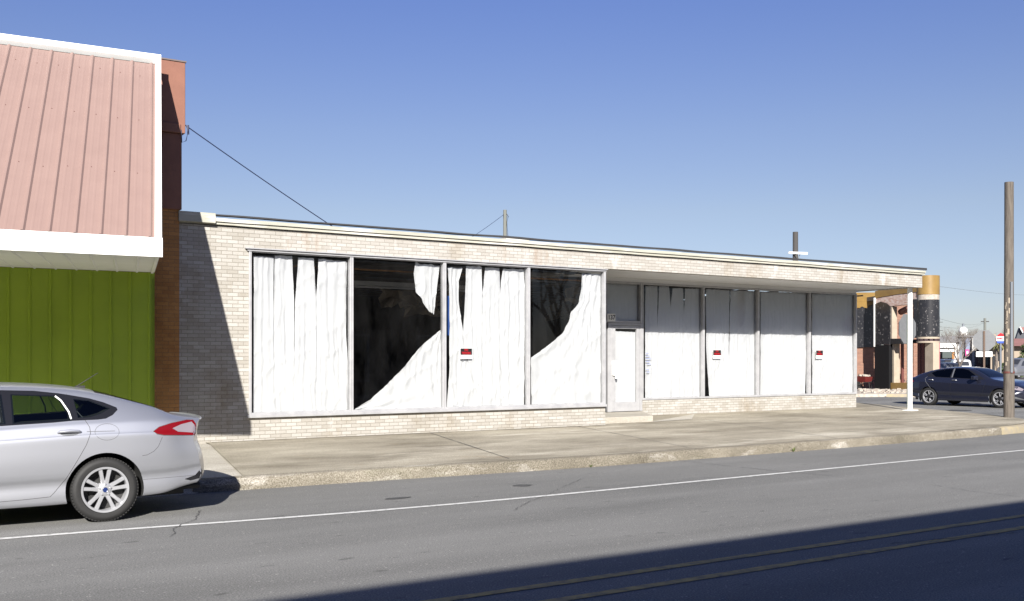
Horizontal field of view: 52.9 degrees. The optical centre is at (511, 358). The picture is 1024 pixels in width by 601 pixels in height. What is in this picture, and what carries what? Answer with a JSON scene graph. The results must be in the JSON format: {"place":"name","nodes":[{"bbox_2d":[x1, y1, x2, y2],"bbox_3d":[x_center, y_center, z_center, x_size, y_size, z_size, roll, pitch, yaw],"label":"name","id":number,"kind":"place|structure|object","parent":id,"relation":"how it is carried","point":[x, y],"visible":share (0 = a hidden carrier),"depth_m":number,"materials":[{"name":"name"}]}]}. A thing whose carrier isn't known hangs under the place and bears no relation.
{"place":"outdoors","nodes":[
{"label":"outdoors","id":0,"kind":"place"},
{"bbox_2d":[137,443,242,497],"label":"old sidewalk","id":1,"kind":"structure","parent":0,"point":[217,463],"depth_m":14.78,"materials":[{"name":"concrete"}]},
{"bbox_2d":[0,433,1023,600],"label":"road","id":2,"kind":"structure","parent":0,"point":[422,553],"depth_m":9.96,"materials":[{"name":"grey asphalt"}]},
{"bbox_2d":[0,373,203,521],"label":"parked car","id":3,"kind":"object","parent":2,"relation":"on","point":[97,456],"visible":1,"depth_m":10.87,"materials":[{"name":"silver metal"}]},
{"bbox_2d":[0,450,1023,538],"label":"white edge line","id":4,"kind":"object","parent":2,"relation":"on","point":[464,502],"visible":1,"depth_m":12.10,"materials":[{"name":"paint"}]},
{"bbox_2d":[169,462,1013,543],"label":"road cracks","id":5,"kind":"object","parent":2,"relation":"on","point":[700,462],"visible":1,"depth_m":11.24,"materials":[{"name":"grey asphalt"}]},
{"bbox_2d":[193,427,1001,492],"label":"kerb","id":6,"kind":"structure","parent":2,"relation":"on","point":[244,482],"depth_m":15.91,"materials":[{"name":"concrete"}]},
{"bbox_2d":[387,410,970,498],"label":"road patches","id":7,"kind":"object","parent":2,"relation":"on","point":[530,484],"visible":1,"depth_m":13.91,"materials":[{"name":"grey asphalt"}]},
{"bbox_2d":[423,514,1023,600],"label":"yellow centre lines","id":8,"kind":"object","parent":2,"relation":"on","point":[592,594],"visible":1,"depth_m":8.53,"materials":[{"name":"paint"}]},
{"bbox_2d":[0,0,1023,350],"label":"sky","id":9,"kind":"structure","parent":0,"point":[882,132],"materials":[{"name":"blue"}]},
{"bbox_2d":[206,403,1023,475],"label":"sidewalk","id":10,"kind":"structure","parent":0,"point":[259,457],"depth_m":19.45,"materials":[{"name":"concrete"}]},
{"bbox_2d":[222,425,590,441],"bbox_3d":[-1.569,1.473,20.564,8.880,0.001,0.117,0,0,-33],"label":"mortar strip","id":11,"kind":"object","parent":10,"relation":"on","point":[406,433],"visible":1,"depth_m":20.12,"materials":[{"name":"concrete"}]},
{"bbox_2d":[432,416,955,457],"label":"sidewalk joints","id":12,"kind":"object","parent":10,"relation":"on","point":[652,440],"visible":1,"depth_m":20.32,"materials":[{"name":"grey concrete"}]},
{"bbox_2d":[899,314,915,343],"bbox_3d":[11.721,0.102,30.473,0.871,2.836,0.056,0,0,-36],"label":"stop sign","id":13,"kind":"object","parent":10,"relation":"on","point":[903,328],"visible":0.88,"depth_m":30.40,"materials":[{"name":"metal"}]},
{"bbox_2d":[1003,182,1014,417],"bbox_3d":[12.930,-1.504,26.770,0.278,6.169,0.290,0,0,-33],"label":"utility pole","id":14,"kind":"object","parent":10,"relation":"on","point":[1008,390],"visible":0.98,"depth_m":26.68,"materials":[{"name":"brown wood"}]},
{"bbox_2d":[427,376,1023,464],"bbox_3d":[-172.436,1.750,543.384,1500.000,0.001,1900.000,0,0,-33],"label":"ground","id":15,"kind":"structure","parent":0,"point":[1021,378],"depth_m":25.79,"materials":[{"name":"concrete"}]},
{"bbox_2d":[0,33,186,413],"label":"green shop","id":16,"kind":"structure","parent":15,"relation":"on","point":[90,173],"depth_m":16.03,"materials":[{"name":"pink metal"}]},
{"bbox_2d":[181,125,331,225],"bbox_3d":[-4.560,-3.293,19.108,0.052,1.544,3.504,0,0,41],"label":"overhead cable","id":17,"kind":"object","parent":16,"relation":"attached to","point":[187,127],"visible":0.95,"depth_m":18.66,"materials":[{"name":"black plastic"}]},
{"bbox_2d":[503,210,507,235],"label":"utility pole","id":18,"kind":"object","parent":15,"relation":"on","point":[505,229],"visible":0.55,"depth_m":58.94,"materials":[{"name":"grey"}]},
{"bbox_2d":[178,211,926,443],"bbox_3d":[-0.199,-0.622,28.616,21.070,4.683,12.110,0,0,-33],"label":"vacant storefront","id":19,"kind":"object","parent":15,"relation":"on","point":[390,333],"visible":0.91,"depth_m":22.19,"materials":[{"name":"brick"}]},
{"bbox_2d":[253,256,273,411],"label":"window sheet","id":20,"kind":"object","parent":19,"relation":"attached to","point":[263,371],"depth_m":18.86,"materials":[{"name":"white fabric"}]},
{"bbox_2d":[273,255,293,411],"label":"window sheet","id":21,"kind":"object","parent":19,"relation":"attached to","point":[283,346],"depth_m":19.08,"materials":[{"name":"white fabric"}]},
{"bbox_2d":[249,251,351,414],"bbox_3d":[-3.933,-0.475,19.168,2.007,3.010,0.130,0,0,-33],"label":"window","id":22,"kind":"structure","parent":19,"relation":"in","point":[250,252],"depth_m":19.26,"materials":[{"name":"metal"}]},
{"bbox_2d":[294,258,315,410],"bbox_3d":[-3.879,-0.424,19.287,0.444,2.937,0.039,0,0,-33],"label":"window sheet","id":23,"kind":"object","parent":19,"relation":"attached to","point":[305,356],"depth_m":19.30,"materials":[{"name":"white plastic"}]},
{"bbox_2d":[315,259,347,410],"bbox_3d":[-3.423,-0.429,19.591,0.676,2.929,0.057,0,0,-33],"label":"window sheet","id":24,"kind":"object","parent":19,"relation":"attached to","point":[331,372],"depth_m":19.59,"materials":[{"name":"white fabric"}]},
{"bbox_2d":[354,330,440,409],"bbox_3d":[-2.235,0.228,20.344,1.962,1.615,0.075,0,0,-33],"label":"window sheet","id":25,"kind":"object","parent":19,"relation":"attached to","point":[415,382],"depth_m":20.59,"materials":[{"name":"white plastic"}]},
{"bbox_2d":[352,257,444,411],"bbox_3d":[-2.237,-0.475,20.264,2.028,3.010,0.130,0,0,-33],"label":"window","id":26,"kind":"structure","parent":19,"relation":"in","point":[442,263],"depth_m":20.66,"materials":[{"name":"metal"}]},
{"bbox_2d":[316,270,500,292],"bbox_3d":[-2.130,-1.785,23.386,4.800,0.450,0.280,0,0,-33],"label":"fluorescent light","id":27,"kind":"object","parent":19,"relation":"hanging from","point":[382,285],"visible":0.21,"depth_m":22.92,"materials":[{"name":"white plastic"}]},
{"bbox_2d":[414,262,439,313],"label":"window sheet","id":28,"kind":"object","parent":19,"relation":"attached to","point":[426,278],"depth_m":20.68,"materials":[{"name":"white plastic"}]},
{"bbox_2d":[446,296,449,334],"bbox_3d":[-1.265,-0.899,21.523,0.256,0.822,0.030,0,0,-33],"label":"blue board","id":29,"kind":"object","parent":19,"relation":"attached to","point":[447,317],"visible":0.21,"depth_m":21.45,"materials":[{"name":"blue"}]},
{"bbox_2d":[447,267,481,406],"bbox_3d":[-0.972,-0.402,21.167,0.842,2.934,0.058,0,0,-33],"label":"window sheet","id":30,"kind":"object","parent":19,"relation":"attached to","point":[461,390],"depth_m":21.09,"materials":[{"name":"white fabric"}]},
{"bbox_2d":[460,348,471,358],"bbox_3d":[-0.939,-0.107,21.100,0.284,0.213,0.010,0,0,-33],"label":"warning sign","id":31,"kind":"object","parent":19,"relation":"attached to","point":[465,353],"visible":1,"depth_m":21.09,"materials":[{"name":"white"}]},
{"bbox_2d":[463,266,482,405],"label":"window sheet","id":32,"kind":"object","parent":19,"relation":"attached to","point":[472,329],"depth_m":21.29,"materials":[{"name":"white plastic"}]},
{"bbox_2d":[445,262,528,408],"bbox_3d":[-0.528,-0.475,21.368,2.038,3.010,0.130,0,0,-33],"label":"window","id":33,"kind":"structure","parent":19,"relation":"in","point":[526,268],"depth_m":21.86,"materials":[{"name":"metal"}]},
{"bbox_2d":[482,267,500,405],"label":"window sheet","id":34,"kind":"object","parent":19,"relation":"attached to","point":[491,342],"depth_m":21.52,"materials":[{"name":"white fabric"}]},
{"bbox_2d":[500,269,524,404],"bbox_3d":[0.010,-0.428,21.798,0.635,2.966,0.044,0,0,-33],"label":"window sheet","id":35,"kind":"object","parent":19,"relation":"attached to","point":[512,313],"depth_m":21.80,"materials":[{"name":"white fabric"}]},
{"bbox_2d":[531,273,600,403],"bbox_3d":[1.223,-0.419,22.576,1.964,2.954,0.088,0,0,-33],"label":"window sheet","id":36,"kind":"object","parent":19,"relation":"attached to","point":[566,366],"depth_m":22.70,"materials":[{"name":"white fabric"}]},
{"bbox_2d":[529,267,605,406],"bbox_3d":[1.198,-0.475,22.483,2.068,3.010,0.130,0,0,-33],"label":"window","id":37,"kind":"structure","parent":19,"relation":"in","point":[603,274],"depth_m":22.97,"materials":[{"name":"metal"}]},
{"bbox_2d":[607,283,636,320],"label":"window sheet","id":38,"kind":"object","parent":19,"relation":"attached to","point":[621,302],"depth_m":25.99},
{"bbox_2d":[615,331,634,401],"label":"window sheet","id":39,"kind":"object","parent":19,"relation":"attached to","point":[625,358],"depth_m":25.96,"materials":[{"name":"white plastic"}]},
{"bbox_2d":[611,325,639,411],"bbox_3d":[2.862,0.246,25.867,0.920,2.152,0.150,0,0,-33],"label":"door","id":40,"kind":"structure","parent":19,"relation":"in","point":[615,406],"depth_m":25.86,"materials":[{"name":"metal"}]},
{"bbox_2d":[645,286,657,397],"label":"window sheet","id":41,"kind":"object","parent":19,"relation":"attached to","point":[651,298],"depth_m":26.49,"materials":[{"name":"white fabric"}]},
{"bbox_2d":[657,286,670,396],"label":"window sheet","id":42,"kind":"object","parent":19,"relation":"attached to","point":[664,351],"depth_m":26.74,"materials":[{"name":"white fabric"}]},
{"bbox_2d":[642,283,703,399],"bbox_3d":[4.169,-0.440,26.783,2.110,2.986,0.130,0,0,-33],"label":"window","id":43,"kind":"structure","parent":19,"relation":"in","point":[657,284],"depth_m":27.17,"materials":[{"name":"metal"}]},
{"bbox_2d":[671,288,683,396],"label":"window sheet","id":44,"kind":"object","parent":19,"relation":"attached to","point":[677,345],"depth_m":26.98,"materials":[{"name":"white fabric"}]},
{"bbox_2d":[684,288,699,396],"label":"window sheet","id":45,"kind":"object","parent":19,"relation":"attached to","point":[692,345],"depth_m":27.27,"materials":[{"name":"white plastic"}]},
{"bbox_2d":[713,350,720,358],"bbox_3d":[5.508,-0.119,27.645,0.294,0.230,0.010,0,0,-33],"label":"warning sign","id":46,"kind":"object","parent":19,"relation":"attached to","point":[716,354],"visible":1,"depth_m":27.64,"materials":[{"name":"white paper"}]},
{"bbox_2d":[706,289,729,395],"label":"window sheet","id":47,"kind":"object","parent":19,"relation":"attached to","point":[717,319],"depth_m":27.77,"materials":[{"name":"white plastic"}]},
{"bbox_2d":[704,286,758,397],"bbox_3d":[5.917,-0.440,27.912,2.047,2.986,0.130,0,0,-33],"label":"window","id":48,"kind":"structure","parent":19,"relation":"in","point":[756,291],"depth_m":28.41,"materials":[{"name":"metal"}]},
{"bbox_2d":[729,290,753,395],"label":"window sheet","id":49,"kind":"object","parent":19,"relation":"attached to","point":[741,359],"depth_m":28.26,"materials":[{"name":"white fabric"}]},
{"bbox_2d":[760,291,805,394],"bbox_3d":[7.704,-0.423,29.151,1.902,2.967,0.038,0,0,-33],"label":"window sheet","id":50,"kind":"object","parent":19,"relation":"attached to","point":[783,344],"depth_m":29.12,"materials":[{"name":"white fabric"}]},
{"bbox_2d":[759,289,809,396],"bbox_3d":[7.652,-0.440,29.032,2.079,2.986,0.130,0,0,-33],"label":"window","id":51,"kind":"structure","parent":19,"relation":"in","point":[807,292],"depth_m":29.52,"materials":[{"name":"metal"}]},
{"bbox_2d":[816,350,822,358],"bbox_3d":[8.916,-0.123,29.846,0.297,0.239,0.010,0,0,-33],"label":"warning sign","id":52,"kind":"object","parent":19,"relation":"attached to","point":[819,354],"visible":1,"depth_m":29.84,"materials":[{"name":"white paper"}]},
{"bbox_2d":[812,294,852,392],"bbox_3d":[9.459,-0.430,30.283,1.870,2.957,0.041,0,0,-33],"label":"window sheet","id":53,"kind":"object","parent":19,"relation":"attached to","point":[832,334],"depth_m":30.26,"materials":[{"name":"white plastic"}]},
{"bbox_2d":[810,291,856,394],"bbox_3d":[9.382,-0.440,30.150,2.038,2.986,0.130,0,0,-33],"label":"window","id":54,"kind":"structure","parent":19,"relation":"in","point":[854,296],"depth_m":30.63,"materials":[{"name":"metal"}]},
{"bbox_2d":[788,232,807,260],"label":"utility pole","id":55,"kind":"object","parent":15,"relation":"on","point":[795,252],"visible":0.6,"depth_m":64.86,"materials":[{"name":"grey"}]},
{"bbox_2d":[856,275,939,389],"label":"arcade building","id":56,"kind":"structure","parent":15,"relation":"on","point":[881,352],"depth_m":52.06,"materials":[{"name":"black brick"}]},
{"bbox_2d":[940,359,952,362],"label":"parked car","id":57,"kind":"object","parent":15,"relation":"on","point":[945,360],"visible":0.07,"depth_m":98.61,"materials":[{"name":"grey"}]},
{"bbox_2d":[940,336,958,358],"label":"white shop","id":58,"kind":"structure","parent":15,"relation":"on","point":[945,353],"depth_m":126.37,"materials":[{"name":"paint"}]},
{"bbox_2d":[940,362,961,368],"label":"parked car","id":59,"kind":"object","parent":15,"relation":"on","point":[946,365],"visible":0.14,"depth_m":86.17,"materials":[{"name":"blue metal"}]},
{"bbox_2d":[941,325,976,366],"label":"bare tree","id":60,"kind":"object","parent":15,"relation":"on","point":[963,344],"visible":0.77,"depth_m":83.95,"materials":[{"name":"grey plant"}]},
{"bbox_2d":[951,359,971,366],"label":"parked car","id":61,"kind":"object","parent":15,"relation":"on","point":[966,363],"visible":0.24,"depth_m":91.26,"materials":[{"name":"grey"}]},
{"bbox_2d":[976,349,989,368],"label":"maroon shop","id":62,"kind":"structure","parent":15,"relation":"on","point":[979,361],"depth_m":96.04},
{"bbox_2d":[981,318,988,329],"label":"utility pole","id":63,"kind":"object","parent":15,"relation":"on","point":[984,321],"visible":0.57,"depth_m":129.88,"materials":[{"name":"brown"}]},
{"bbox_2d":[990,344,998,370],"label":"palm tree","id":64,"kind":"object","parent":15,"relation":"on","point":[996,357],"visible":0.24,"depth_m":79.92,"materials":[{"name":"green plant"}]},
{"bbox_2d":[990,334,1003,370],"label":"tan shop","id":65,"kind":"structure","parent":15,"relation":"on","point":[992,362],"depth_m":91.61,"materials":[{"name":"beige paint"}]},
{"bbox_2d":[992,342,1003,366],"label":"palm tree","id":66,"kind":"object","parent":15,"relation":"on","point":[998,346],"visible":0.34,"depth_m":77.96,"materials":[{"name":"green plant"}]},
{"bbox_2d":[997,333,1003,372],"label":"roadside sign","id":67,"kind":"object","parent":15,"relation":"on","point":[1000,338],"visible":0.98,"depth_m":71.38,"materials":[{"name":"red"}]},
{"bbox_2d":[997,358,1023,378],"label":"minivan","id":68,"kind":"object","parent":15,"relation":"on","point":[1019,367],"visible":0.53,"depth_m":89.76,"materials":[{"name":"silver metal"}]},
{"bbox_2d":[998,423,1023,434],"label":"yellow corner kerb","id":69,"kind":"structure","parent":15,"relation":"on","point":[1013,429],"depth_m":23.65,"materials":[{"name":"paint"}]},
{"bbox_2d":[1017,343,1023,357],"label":"tree","id":70,"kind":"object","parent":15,"relation":"on","point":[1021,354],"visible":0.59,"depth_m":105.15,"materials":[{"name":"green plant"}]},
{"bbox_2d":[856,388,913,396],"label":"sidewalk","id":71,"kind":"structure","parent":0,"point":[867,394],"depth_m":46.38,"materials":[{"name":"beige concrete"}]},
{"bbox_2d":[857,376,874,388],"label":"wheelbarrow","id":72,"kind":"object","parent":71,"relation":"on","point":[864,379],"visible":0.76,"depth_m":53.18,"materials":[{"name":"red metal"}]},
{"bbox_2d":[857,388,906,392],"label":"rubble","id":73,"kind":"object","parent":71,"relation":"on","point":[877,390],"visible":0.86,"depth_m":48.99,"materials":[{"name":"beige stone"}]},
{"bbox_2d":[856,397,1023,425],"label":"cross street","id":74,"kind":"structure","parent":0,"point":[982,408],"depth_m":37.88,"materials":[{"name":"grey asphalt"}]},
{"bbox_2d":[886,394,906,396],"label":"yellow kerb","id":75,"kind":"structure","parent":74,"relation":"on","point":[896,395],"depth_m":46.09,"materials":[{"name":"paint"}]},
{"bbox_2d":[912,367,1023,407],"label":"driving car","id":76,"kind":"object","parent":74,"relation":"on","point":[954,385],"visible":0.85,"depth_m":37.08,"materials":[{"name":"black paint"}]},
{"bbox_2d":[973,330,995,367],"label":"stop sign","id":77,"kind":"object","parent":74,"relation":"on","point":[984,340],"visible":0.98,"depth_m":41.98,"materials":[{"name":"metal"}]},
{"bbox_2d":[959,323,967,334],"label":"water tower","id":78,"kind":"structure","parent":0,"point":[963,329],"depth_m":229.41,"materials":[{"name":"white metal"}]},
{"bbox_2d":[957,336,975,366],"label":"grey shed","id":79,"kind":"structure","parent":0,"point":[971,357],"depth_m":100.32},
{"bbox_2d":[1014,339,1023,357],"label":"red roof house","id":80,"kind":"structure","parent":0,"point":[1018,343],"depth_m":110.66,"materials":[{"name":"clear paint"}]},
{"bbox_2d":[1015,327,1023,338],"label":"gabled house","id":81,"kind":"structure","parent":0,"point":[1020,333],"depth_m":120.23,"materials":[{"name":"grey stone"}]}
]}

